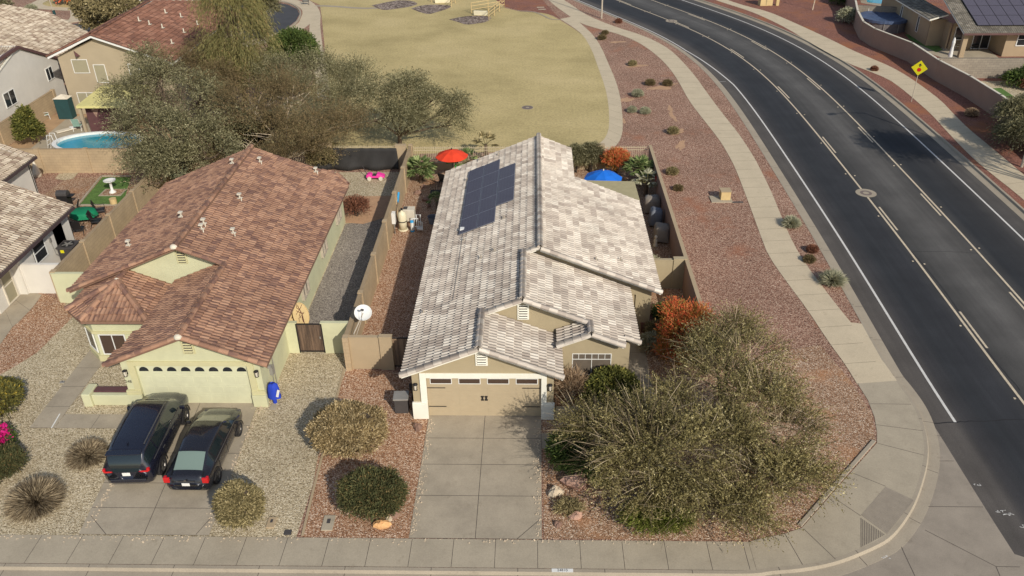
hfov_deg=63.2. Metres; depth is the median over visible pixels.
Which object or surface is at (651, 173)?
fan palm
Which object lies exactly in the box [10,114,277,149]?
yard soil
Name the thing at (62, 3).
turf
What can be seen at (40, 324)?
orange gravel strip
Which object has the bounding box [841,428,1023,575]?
concrete apron
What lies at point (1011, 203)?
curb
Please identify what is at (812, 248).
desert shrub
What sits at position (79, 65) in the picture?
screened window
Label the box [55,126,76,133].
pool lounger
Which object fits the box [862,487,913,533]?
ramp grooves
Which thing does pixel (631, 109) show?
desert shrub
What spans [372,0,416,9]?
rubble patch
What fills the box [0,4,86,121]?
stucco house
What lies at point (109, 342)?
bay window
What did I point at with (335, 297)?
side gravel
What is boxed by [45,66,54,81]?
sliding window
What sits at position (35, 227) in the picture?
stucco house
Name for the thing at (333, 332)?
block wall
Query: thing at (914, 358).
road marking
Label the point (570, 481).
rock
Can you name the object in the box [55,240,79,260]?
air conditioner
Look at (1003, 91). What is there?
turf
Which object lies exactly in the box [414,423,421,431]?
rock
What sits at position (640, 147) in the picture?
iron fence
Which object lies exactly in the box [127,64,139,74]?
screened window
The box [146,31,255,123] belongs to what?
desert tree
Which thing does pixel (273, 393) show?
blue wheeled trash bin
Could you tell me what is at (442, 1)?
drain railing
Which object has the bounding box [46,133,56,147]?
pool ladder
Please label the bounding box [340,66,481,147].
palo verde tree
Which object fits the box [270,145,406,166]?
iron fence
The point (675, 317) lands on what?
shrub
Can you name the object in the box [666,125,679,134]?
desert shrub
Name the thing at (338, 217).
side window
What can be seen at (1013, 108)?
desert tree
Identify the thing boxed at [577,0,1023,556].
road
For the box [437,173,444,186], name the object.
patio chair
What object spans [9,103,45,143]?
citrus tree
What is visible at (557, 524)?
rock
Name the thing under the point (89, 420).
neighbour walk
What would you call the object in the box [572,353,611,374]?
front window
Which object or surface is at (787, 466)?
palo verde tree
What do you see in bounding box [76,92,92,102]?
lower window
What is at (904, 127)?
road marking
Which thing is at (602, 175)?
patio umbrella
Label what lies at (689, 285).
block wall
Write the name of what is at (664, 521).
shrub
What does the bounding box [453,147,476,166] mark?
fan palm
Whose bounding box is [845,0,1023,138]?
block wall
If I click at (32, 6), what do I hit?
desert shrub
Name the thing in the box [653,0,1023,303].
road marking
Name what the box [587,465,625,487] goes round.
shrub
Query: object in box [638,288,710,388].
side path soil
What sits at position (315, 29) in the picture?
lawn walk
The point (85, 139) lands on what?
round pool
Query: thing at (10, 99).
sliding window
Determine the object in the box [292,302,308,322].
woven disc
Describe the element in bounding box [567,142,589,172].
shrub
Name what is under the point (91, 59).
stucco house
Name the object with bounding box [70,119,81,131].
patio chair
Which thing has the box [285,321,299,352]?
block wall
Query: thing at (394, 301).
side yard gravel
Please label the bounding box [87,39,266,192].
mesquite tree
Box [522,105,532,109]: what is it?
manhole cover
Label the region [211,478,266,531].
shrub
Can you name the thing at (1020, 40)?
sash window
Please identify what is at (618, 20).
desert shrub
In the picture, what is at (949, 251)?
road crack
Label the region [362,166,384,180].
toy car
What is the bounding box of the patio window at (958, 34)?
[953,27,962,39]
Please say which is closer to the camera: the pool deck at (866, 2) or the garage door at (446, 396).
the garage door at (446, 396)
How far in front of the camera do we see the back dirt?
52.78 m
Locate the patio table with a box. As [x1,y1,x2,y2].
[70,206,98,221]
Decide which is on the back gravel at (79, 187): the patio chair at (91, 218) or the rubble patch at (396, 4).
the patio chair at (91, 218)
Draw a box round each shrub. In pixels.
[0,375,25,418]
[0,422,19,445]
[0,439,30,482]
[24,3,37,9]
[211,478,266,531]
[267,25,320,62]
[303,398,390,458]
[304,139,341,169]
[333,463,410,522]
[343,193,371,216]
[544,422,597,478]
[549,494,588,519]
[554,363,588,404]
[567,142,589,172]
[577,140,605,171]
[577,364,645,408]
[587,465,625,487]
[597,34,606,39]
[600,146,631,173]
[601,30,608,34]
[613,497,697,539]
[615,18,622,23]
[627,105,636,112]
[628,60,636,66]
[631,88,643,97]
[636,330,660,353]
[639,106,651,113]
[642,318,667,337]
[645,78,655,84]
[650,300,681,319]
[652,295,719,368]
[661,79,673,86]
[665,166,678,175]
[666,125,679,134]
[672,184,683,191]
[802,254,816,263]
[806,244,818,253]
[828,0,845,4]
[833,6,855,22]
[869,65,878,70]
[963,107,979,116]
[998,64,1023,87]
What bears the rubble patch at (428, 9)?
on the lawn
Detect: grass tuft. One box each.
[0,474,70,526]
[63,435,109,471]
[780,214,802,229]
[818,266,850,287]
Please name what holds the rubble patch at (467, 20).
on the lawn
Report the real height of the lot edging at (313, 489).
0.001 m
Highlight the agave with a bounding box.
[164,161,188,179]
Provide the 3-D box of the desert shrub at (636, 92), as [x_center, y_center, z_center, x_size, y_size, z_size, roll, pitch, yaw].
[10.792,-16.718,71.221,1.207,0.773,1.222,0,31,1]
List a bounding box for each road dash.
[879,207,897,229]
[921,194,940,214]
[959,312,987,347]
[1009,292,1023,308]
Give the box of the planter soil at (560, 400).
[554,392,626,412]
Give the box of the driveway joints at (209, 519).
[91,516,538,538]
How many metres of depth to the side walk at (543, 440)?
34.42 m
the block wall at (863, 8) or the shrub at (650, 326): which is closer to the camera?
the shrub at (650, 326)
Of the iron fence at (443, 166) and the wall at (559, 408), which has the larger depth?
the iron fence at (443, 166)
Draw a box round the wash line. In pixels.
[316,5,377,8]
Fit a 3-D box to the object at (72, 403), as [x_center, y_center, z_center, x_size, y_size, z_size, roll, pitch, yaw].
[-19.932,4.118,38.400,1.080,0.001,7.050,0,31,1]
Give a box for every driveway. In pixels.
[79,403,255,534]
[409,415,541,538]
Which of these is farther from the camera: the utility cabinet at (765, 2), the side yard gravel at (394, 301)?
the utility cabinet at (765, 2)
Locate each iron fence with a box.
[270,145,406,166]
[413,146,590,169]
[604,146,647,167]
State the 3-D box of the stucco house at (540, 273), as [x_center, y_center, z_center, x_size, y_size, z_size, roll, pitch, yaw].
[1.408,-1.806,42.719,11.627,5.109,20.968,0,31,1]
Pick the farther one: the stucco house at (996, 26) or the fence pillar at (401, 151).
the stucco house at (996, 26)
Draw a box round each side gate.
[295,323,325,352]
[392,337,407,366]
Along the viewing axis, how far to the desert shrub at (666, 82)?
73.53 m
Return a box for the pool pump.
[410,214,422,231]
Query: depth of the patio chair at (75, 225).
50.14 m
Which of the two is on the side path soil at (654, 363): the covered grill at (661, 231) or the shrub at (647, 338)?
the shrub at (647, 338)
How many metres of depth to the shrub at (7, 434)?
34.14 m
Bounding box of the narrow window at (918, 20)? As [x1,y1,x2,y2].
[915,15,920,31]
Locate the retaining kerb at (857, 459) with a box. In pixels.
[798,439,875,526]
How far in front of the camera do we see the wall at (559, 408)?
35.25 m
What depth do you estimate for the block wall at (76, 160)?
58.21 m
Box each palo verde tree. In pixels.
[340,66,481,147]
[538,372,766,551]
[642,296,856,551]
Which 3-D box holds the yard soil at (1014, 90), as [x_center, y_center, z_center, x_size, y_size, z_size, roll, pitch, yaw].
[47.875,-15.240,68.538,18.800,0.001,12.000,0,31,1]
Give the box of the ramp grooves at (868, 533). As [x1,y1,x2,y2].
[861,518,882,546]
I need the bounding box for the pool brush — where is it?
[394,192,399,232]
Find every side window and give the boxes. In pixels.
[32,239,48,262]
[301,278,309,300]
[320,237,327,257]
[335,206,341,224]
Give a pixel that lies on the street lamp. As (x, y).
(601, 8)
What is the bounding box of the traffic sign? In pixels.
[911,60,927,101]
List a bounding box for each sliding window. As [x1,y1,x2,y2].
[2,88,17,108]
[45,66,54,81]
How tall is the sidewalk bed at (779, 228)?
0.001 m
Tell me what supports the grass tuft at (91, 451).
on the tan gravel lot
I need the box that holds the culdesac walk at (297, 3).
[66,0,309,46]
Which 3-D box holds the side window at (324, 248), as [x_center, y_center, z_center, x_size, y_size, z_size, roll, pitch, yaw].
[-10.417,-2.455,45.944,0.140,1.250,1.100,0,31,1]
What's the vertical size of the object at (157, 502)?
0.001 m
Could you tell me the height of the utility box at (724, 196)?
0.660 m
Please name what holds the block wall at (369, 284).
on the desert gravel at (729, 258)
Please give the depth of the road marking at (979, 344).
47.84 m
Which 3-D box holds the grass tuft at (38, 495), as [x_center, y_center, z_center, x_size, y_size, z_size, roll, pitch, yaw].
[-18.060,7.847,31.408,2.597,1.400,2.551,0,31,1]
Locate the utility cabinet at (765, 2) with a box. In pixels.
[758,0,772,5]
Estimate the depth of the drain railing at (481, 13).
96.80 m
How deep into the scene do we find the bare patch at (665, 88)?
73.16 m
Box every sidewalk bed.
[553,4,875,383]
[719,1,1019,194]
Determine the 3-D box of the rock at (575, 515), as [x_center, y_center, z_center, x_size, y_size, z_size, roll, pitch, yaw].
[2.332,8.413,30.670,0.527,0.392,0.372,0,31,1]
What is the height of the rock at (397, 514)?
0.444 m
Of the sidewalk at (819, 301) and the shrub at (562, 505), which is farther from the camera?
the sidewalk at (819, 301)
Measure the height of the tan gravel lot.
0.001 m
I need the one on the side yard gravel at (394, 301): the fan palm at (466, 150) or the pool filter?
the pool filter
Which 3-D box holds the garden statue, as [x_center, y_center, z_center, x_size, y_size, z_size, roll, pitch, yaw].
[8.340,-2.734,48.283,0.320,0.730,0.320,0,31,1]
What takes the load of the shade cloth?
hanging from the iron fence at (332, 145)
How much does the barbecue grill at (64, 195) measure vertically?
1.104 m
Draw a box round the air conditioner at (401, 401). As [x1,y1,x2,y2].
[393,383,413,413]
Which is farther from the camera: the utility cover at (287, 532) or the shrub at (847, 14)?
the shrub at (847, 14)
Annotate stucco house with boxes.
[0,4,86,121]
[0,143,74,313]
[46,0,243,131]
[64,144,349,406]
[399,132,662,419]
[881,0,1023,57]
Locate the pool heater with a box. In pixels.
[403,206,415,221]
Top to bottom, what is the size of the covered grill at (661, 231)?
1.049 m
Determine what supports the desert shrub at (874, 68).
on the gravel at (819, 17)
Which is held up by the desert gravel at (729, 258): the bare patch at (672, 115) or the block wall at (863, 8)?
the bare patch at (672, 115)
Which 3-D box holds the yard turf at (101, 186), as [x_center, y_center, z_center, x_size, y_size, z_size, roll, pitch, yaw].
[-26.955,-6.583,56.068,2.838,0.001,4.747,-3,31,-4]
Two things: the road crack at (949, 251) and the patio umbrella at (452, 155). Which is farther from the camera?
the patio umbrella at (452, 155)
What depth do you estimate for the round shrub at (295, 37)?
79.66 m
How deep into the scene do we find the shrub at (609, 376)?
35.24 m
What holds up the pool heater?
on the side yard gravel at (394, 301)
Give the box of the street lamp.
[601,0,602,18]
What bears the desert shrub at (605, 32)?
on the desert gravel at (729, 258)
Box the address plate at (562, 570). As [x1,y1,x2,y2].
[552,569,572,571]
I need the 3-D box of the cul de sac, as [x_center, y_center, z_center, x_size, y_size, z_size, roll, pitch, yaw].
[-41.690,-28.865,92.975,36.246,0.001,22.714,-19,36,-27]
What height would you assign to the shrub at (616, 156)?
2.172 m
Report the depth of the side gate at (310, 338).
39.35 m
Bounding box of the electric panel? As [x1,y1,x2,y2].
[391,211,395,233]
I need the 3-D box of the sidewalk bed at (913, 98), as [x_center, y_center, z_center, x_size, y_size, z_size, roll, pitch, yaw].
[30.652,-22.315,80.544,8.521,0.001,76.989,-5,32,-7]
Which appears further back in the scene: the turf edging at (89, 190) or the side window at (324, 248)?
the turf edging at (89, 190)
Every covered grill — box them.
[643,194,660,212]
[648,206,662,227]
[652,222,669,242]
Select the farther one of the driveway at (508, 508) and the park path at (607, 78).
the park path at (607, 78)
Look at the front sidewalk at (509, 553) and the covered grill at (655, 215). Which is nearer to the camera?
the front sidewalk at (509, 553)
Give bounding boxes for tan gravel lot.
[0,172,399,536]
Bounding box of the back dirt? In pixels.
[344,196,390,223]
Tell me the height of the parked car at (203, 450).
1.603 m
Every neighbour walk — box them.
[29,349,102,427]
[55,414,125,427]
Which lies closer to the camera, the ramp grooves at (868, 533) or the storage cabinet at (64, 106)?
the ramp grooves at (868, 533)
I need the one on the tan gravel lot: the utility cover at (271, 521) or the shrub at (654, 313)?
the utility cover at (271, 521)
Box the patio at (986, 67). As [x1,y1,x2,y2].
[939,58,1023,77]
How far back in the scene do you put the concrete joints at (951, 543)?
29.43 m
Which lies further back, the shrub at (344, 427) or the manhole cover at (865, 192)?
the manhole cover at (865, 192)
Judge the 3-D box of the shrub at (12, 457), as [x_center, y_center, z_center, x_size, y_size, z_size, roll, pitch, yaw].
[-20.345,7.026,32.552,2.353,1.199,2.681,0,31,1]
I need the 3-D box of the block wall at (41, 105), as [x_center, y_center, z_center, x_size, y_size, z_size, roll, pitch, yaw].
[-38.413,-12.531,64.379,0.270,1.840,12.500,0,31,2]
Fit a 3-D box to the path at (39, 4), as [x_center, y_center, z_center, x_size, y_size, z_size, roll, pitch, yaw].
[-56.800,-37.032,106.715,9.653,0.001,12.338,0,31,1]
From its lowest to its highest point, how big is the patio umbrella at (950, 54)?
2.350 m
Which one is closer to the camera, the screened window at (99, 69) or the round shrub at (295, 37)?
the screened window at (99, 69)
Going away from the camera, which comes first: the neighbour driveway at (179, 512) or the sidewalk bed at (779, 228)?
the neighbour driveway at (179, 512)
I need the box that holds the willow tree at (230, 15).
[184,0,295,136]
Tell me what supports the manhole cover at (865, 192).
on the road
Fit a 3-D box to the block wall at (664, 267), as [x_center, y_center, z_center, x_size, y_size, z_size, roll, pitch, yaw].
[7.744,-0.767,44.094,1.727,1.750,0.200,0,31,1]
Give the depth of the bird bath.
55.55 m
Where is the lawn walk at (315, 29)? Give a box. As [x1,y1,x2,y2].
[302,0,330,97]
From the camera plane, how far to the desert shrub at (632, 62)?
78.82 m
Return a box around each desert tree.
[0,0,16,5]
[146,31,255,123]
[199,61,378,163]
[236,40,386,119]
[984,93,1023,153]
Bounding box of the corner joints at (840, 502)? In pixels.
[742,425,922,568]
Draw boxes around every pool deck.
[32,116,90,147]
[860,0,880,5]
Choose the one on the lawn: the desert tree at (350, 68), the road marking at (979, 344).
the desert tree at (350, 68)
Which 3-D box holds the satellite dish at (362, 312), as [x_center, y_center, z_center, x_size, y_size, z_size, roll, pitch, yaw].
[-6.892,2.101,38.741,0.814,2.787,1.197,0,31,1]
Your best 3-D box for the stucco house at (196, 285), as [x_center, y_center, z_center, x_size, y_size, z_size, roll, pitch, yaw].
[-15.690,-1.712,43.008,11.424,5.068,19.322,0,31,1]
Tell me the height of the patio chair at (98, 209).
1.038 m
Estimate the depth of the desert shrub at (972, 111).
65.95 m
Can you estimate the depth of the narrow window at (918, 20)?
85.22 m
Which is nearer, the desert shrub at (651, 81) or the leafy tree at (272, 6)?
the desert shrub at (651, 81)
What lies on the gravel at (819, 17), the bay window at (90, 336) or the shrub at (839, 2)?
the shrub at (839, 2)
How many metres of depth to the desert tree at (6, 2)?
89.50 m
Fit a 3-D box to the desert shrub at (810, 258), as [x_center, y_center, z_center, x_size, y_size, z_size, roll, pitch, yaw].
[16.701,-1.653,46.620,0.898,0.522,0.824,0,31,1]
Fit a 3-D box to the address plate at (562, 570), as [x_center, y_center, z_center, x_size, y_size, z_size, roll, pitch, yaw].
[1.738,9.736,28.667,0.740,0.007,0.150,0,31,1]
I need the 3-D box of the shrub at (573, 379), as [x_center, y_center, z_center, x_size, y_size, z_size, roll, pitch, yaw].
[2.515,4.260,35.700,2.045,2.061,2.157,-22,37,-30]
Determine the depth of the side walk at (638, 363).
38.62 m
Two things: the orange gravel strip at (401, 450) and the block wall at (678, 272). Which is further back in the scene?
the block wall at (678, 272)
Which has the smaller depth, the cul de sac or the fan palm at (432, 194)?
the fan palm at (432, 194)
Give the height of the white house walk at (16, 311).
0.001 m
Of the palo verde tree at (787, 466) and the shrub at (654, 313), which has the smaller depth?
the palo verde tree at (787, 466)
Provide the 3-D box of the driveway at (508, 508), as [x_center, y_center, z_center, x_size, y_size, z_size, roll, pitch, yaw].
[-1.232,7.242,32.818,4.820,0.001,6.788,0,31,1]
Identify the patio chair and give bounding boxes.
[69,221,85,235]
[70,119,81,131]
[85,210,101,226]
[90,200,105,217]
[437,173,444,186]
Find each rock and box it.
[372,520,391,528]
[389,512,399,519]
[414,190,421,194]
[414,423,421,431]
[548,485,563,497]
[554,521,561,527]
[560,470,586,490]
[568,511,581,519]
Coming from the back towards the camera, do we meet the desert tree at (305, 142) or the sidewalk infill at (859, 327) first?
the desert tree at (305, 142)
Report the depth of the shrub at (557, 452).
32.18 m
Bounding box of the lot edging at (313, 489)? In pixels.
[301,368,344,535]
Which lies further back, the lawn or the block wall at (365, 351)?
the lawn
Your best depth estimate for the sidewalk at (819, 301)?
50.17 m
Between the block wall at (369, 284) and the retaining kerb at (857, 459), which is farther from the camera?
the block wall at (369, 284)
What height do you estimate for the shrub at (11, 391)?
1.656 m
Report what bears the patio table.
on the back gravel at (79, 187)
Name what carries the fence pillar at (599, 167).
on the desert gravel at (729, 258)
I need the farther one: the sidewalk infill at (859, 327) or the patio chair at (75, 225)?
the patio chair at (75, 225)
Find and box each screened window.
[71,59,89,72]
[93,64,108,82]
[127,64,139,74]
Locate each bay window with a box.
[84,327,98,352]
[97,334,125,354]
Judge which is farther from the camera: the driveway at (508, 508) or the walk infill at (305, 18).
the walk infill at (305, 18)
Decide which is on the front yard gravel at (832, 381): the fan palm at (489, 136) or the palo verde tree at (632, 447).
the palo verde tree at (632, 447)
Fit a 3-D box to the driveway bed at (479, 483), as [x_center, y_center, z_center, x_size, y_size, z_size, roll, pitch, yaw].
[-1.232,7.248,32.822,4.820,0.001,6.810,0,31,1]
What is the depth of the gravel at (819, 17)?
77.12 m
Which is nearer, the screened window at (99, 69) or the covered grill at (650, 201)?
the covered grill at (650, 201)
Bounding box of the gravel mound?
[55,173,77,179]
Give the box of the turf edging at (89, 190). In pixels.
[75,175,130,205]
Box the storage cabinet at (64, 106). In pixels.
[53,94,76,118]
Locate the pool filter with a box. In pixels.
[397,208,407,231]
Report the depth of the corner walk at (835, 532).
31.63 m
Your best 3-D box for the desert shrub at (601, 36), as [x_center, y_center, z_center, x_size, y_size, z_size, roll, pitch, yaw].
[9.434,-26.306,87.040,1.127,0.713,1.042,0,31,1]
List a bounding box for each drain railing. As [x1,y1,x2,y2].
[431,0,455,6]
[471,0,504,15]
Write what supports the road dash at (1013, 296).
on the road
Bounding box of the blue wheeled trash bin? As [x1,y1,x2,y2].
[267,382,280,409]
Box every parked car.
[102,393,190,483]
[163,409,242,489]
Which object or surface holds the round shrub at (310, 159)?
on the desert gravel at (729, 258)
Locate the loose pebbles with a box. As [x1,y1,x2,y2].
[0,406,743,546]
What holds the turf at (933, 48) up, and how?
on the gravel at (819, 17)
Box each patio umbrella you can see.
[436,148,467,167]
[584,169,621,180]
[948,38,955,57]
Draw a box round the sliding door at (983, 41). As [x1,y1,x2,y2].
[970,35,990,48]
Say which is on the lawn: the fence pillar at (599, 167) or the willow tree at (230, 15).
the willow tree at (230, 15)
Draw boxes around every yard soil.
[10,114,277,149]
[981,81,1023,96]
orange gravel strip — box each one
[0,293,71,374]
[303,369,427,537]
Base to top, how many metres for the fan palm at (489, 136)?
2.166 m
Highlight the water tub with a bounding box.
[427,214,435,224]
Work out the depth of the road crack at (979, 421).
35.22 m
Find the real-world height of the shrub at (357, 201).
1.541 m
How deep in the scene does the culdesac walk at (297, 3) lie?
102.20 m
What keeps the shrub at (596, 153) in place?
on the back yard gravel at (662, 250)
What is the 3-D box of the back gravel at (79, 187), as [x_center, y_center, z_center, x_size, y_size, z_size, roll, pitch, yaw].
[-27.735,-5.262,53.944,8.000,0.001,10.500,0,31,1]
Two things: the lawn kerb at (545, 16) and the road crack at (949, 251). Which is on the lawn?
the lawn kerb at (545, 16)
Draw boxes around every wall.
[0,89,56,145]
[16,147,232,173]
[19,263,58,292]
[49,151,179,301]
[50,272,82,302]
[81,384,129,406]
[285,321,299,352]
[320,321,347,352]
[342,144,412,370]
[342,335,381,368]
[378,334,394,369]
[555,406,624,419]
[648,145,712,375]
[654,258,673,287]
[671,256,686,288]
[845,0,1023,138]
[858,5,896,12]
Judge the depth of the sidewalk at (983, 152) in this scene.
69.37 m
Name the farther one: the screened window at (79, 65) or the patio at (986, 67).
the patio at (986, 67)
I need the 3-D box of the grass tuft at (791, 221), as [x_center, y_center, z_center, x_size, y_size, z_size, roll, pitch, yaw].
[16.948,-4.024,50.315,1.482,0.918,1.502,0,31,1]
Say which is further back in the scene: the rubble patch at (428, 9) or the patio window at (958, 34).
the rubble patch at (428, 9)
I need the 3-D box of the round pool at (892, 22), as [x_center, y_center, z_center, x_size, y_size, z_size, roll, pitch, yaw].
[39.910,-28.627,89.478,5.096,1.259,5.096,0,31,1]
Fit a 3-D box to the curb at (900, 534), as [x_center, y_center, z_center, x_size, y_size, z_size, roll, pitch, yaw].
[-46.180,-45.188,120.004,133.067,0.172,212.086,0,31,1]
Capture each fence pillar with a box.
[395,144,406,168]
[593,143,604,169]
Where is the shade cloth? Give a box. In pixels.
[315,148,398,170]
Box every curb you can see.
[0,0,939,575]
[69,0,300,41]
[695,0,1023,220]
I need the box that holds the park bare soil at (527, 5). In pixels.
[497,0,559,18]
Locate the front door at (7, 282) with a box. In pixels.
[0,270,18,304]
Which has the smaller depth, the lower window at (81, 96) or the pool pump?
the pool pump
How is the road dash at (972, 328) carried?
on the road
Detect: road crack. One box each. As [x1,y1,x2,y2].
[909,249,1019,389]
[916,251,1012,257]
[934,419,1023,423]
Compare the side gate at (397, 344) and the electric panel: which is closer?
the side gate at (397, 344)
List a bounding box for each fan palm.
[406,154,437,183]
[425,191,440,210]
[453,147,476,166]
[471,130,497,155]
[622,154,653,183]
[632,168,656,196]
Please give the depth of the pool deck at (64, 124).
65.63 m
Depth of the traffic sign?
67.91 m
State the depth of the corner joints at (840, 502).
30.09 m
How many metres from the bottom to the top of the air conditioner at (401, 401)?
1.200 m
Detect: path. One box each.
[31,0,81,10]
[69,10,75,18]
[561,17,622,150]
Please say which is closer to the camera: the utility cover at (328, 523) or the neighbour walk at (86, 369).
the utility cover at (328, 523)
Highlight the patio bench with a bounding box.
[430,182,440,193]
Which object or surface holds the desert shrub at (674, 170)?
on the desert gravel at (729, 258)
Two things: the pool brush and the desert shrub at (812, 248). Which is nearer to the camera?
the desert shrub at (812, 248)
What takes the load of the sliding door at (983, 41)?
in the stucco house at (996, 26)
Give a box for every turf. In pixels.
[43,0,71,7]
[81,177,129,203]
[905,34,941,51]
[993,88,1013,97]
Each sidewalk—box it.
[0,535,755,569]
[549,0,896,383]
[717,0,1023,199]
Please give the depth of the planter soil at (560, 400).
36.51 m
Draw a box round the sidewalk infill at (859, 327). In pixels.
[851,322,880,357]
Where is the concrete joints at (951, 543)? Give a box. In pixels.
[901,435,1009,575]
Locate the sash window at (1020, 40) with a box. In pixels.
[1015,35,1023,45]
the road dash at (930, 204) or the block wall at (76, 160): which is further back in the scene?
the block wall at (76, 160)
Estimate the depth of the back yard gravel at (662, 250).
54.79 m
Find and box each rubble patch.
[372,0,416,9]
[411,4,450,13]
[449,16,490,24]
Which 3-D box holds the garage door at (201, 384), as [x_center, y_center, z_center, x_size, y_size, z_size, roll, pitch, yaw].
[-13.722,4.157,36.153,4.850,2.120,0.066,0,31,1]
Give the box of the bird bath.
[98,178,126,195]
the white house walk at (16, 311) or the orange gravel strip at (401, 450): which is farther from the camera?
the white house walk at (16, 311)
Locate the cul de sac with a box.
[73,2,298,39]
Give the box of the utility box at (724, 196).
[709,188,732,202]
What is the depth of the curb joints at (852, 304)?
30.43 m
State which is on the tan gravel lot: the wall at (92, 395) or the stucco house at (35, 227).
the wall at (92, 395)
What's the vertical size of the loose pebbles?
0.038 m
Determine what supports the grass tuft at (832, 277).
on the desert gravel at (729, 258)
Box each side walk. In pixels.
[542,433,601,448]
[628,342,653,424]
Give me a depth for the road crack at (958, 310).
42.80 m
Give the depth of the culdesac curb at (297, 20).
96.77 m
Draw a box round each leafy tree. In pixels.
[68,0,143,29]
[239,0,284,30]
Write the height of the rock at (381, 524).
0.358 m
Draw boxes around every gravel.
[7,0,892,569]
[44,175,143,239]
[308,219,382,322]
[362,211,436,367]
[401,170,672,257]
[542,345,874,539]
[705,0,1023,207]
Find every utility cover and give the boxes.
[266,517,276,527]
[284,530,291,534]
[321,515,335,530]
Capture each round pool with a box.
[51,131,142,147]
[860,11,906,33]
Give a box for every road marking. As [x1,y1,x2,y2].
[578,0,955,421]
[618,0,1023,403]
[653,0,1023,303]
[683,0,1023,239]
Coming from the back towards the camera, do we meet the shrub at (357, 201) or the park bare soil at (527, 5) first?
the park bare soil at (527, 5)
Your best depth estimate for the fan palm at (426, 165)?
55.58 m
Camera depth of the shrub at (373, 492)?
30.29 m
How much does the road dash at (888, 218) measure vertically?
0.001 m
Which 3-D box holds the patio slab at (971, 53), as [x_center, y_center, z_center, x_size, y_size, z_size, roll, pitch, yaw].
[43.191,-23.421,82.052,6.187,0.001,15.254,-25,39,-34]
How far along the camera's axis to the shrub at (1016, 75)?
71.98 m
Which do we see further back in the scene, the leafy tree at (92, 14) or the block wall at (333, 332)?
the leafy tree at (92, 14)
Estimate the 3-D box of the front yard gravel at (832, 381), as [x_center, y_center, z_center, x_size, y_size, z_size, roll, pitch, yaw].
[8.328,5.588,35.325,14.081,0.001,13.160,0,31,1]
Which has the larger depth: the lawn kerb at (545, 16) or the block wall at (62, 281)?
the lawn kerb at (545, 16)
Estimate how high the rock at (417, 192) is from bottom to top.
0.408 m
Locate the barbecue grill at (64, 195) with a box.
[55,190,74,203]
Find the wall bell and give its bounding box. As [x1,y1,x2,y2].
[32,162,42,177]
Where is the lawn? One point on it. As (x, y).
(504, 65)
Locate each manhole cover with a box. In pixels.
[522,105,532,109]
[855,189,876,196]
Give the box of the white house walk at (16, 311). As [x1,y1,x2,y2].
[0,293,40,343]
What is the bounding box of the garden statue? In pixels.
[653,235,657,247]
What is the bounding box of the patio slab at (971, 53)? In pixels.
[917,44,997,57]
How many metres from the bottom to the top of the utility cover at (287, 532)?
0.060 m
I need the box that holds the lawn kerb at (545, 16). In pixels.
[529,11,559,19]
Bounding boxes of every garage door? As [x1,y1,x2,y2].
[136,366,252,402]
[426,378,540,415]
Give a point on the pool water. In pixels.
(875, 1)
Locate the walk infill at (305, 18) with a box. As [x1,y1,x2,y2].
[292,2,310,28]
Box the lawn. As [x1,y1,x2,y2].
[212,0,608,154]
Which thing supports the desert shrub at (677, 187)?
on the desert gravel at (729, 258)
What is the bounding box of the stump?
[109,197,116,204]
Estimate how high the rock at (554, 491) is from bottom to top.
0.513 m
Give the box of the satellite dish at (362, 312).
[353,304,371,334]
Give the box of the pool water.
[867,0,881,3]
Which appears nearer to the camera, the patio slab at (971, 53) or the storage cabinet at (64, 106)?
the storage cabinet at (64, 106)
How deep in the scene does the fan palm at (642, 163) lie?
55.19 m
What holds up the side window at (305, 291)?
in the stucco house at (196, 285)
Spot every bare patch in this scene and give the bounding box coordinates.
[621,97,633,101]
[646,83,677,89]
[656,86,670,89]
[669,111,676,121]
[675,140,684,149]
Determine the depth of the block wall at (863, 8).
90.86 m
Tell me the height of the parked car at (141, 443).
1.830 m
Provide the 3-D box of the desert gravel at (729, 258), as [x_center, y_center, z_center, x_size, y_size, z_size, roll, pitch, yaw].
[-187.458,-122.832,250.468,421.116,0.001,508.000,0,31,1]
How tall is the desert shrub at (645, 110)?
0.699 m
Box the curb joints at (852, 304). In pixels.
[0,10,936,575]
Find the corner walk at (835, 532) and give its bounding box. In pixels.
[749,381,923,569]
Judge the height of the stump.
0.400 m
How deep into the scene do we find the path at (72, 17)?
98.76 m
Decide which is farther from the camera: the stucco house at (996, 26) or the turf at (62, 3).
the turf at (62, 3)
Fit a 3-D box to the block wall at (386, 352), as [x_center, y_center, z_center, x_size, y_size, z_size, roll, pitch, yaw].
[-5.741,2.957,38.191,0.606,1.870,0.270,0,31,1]

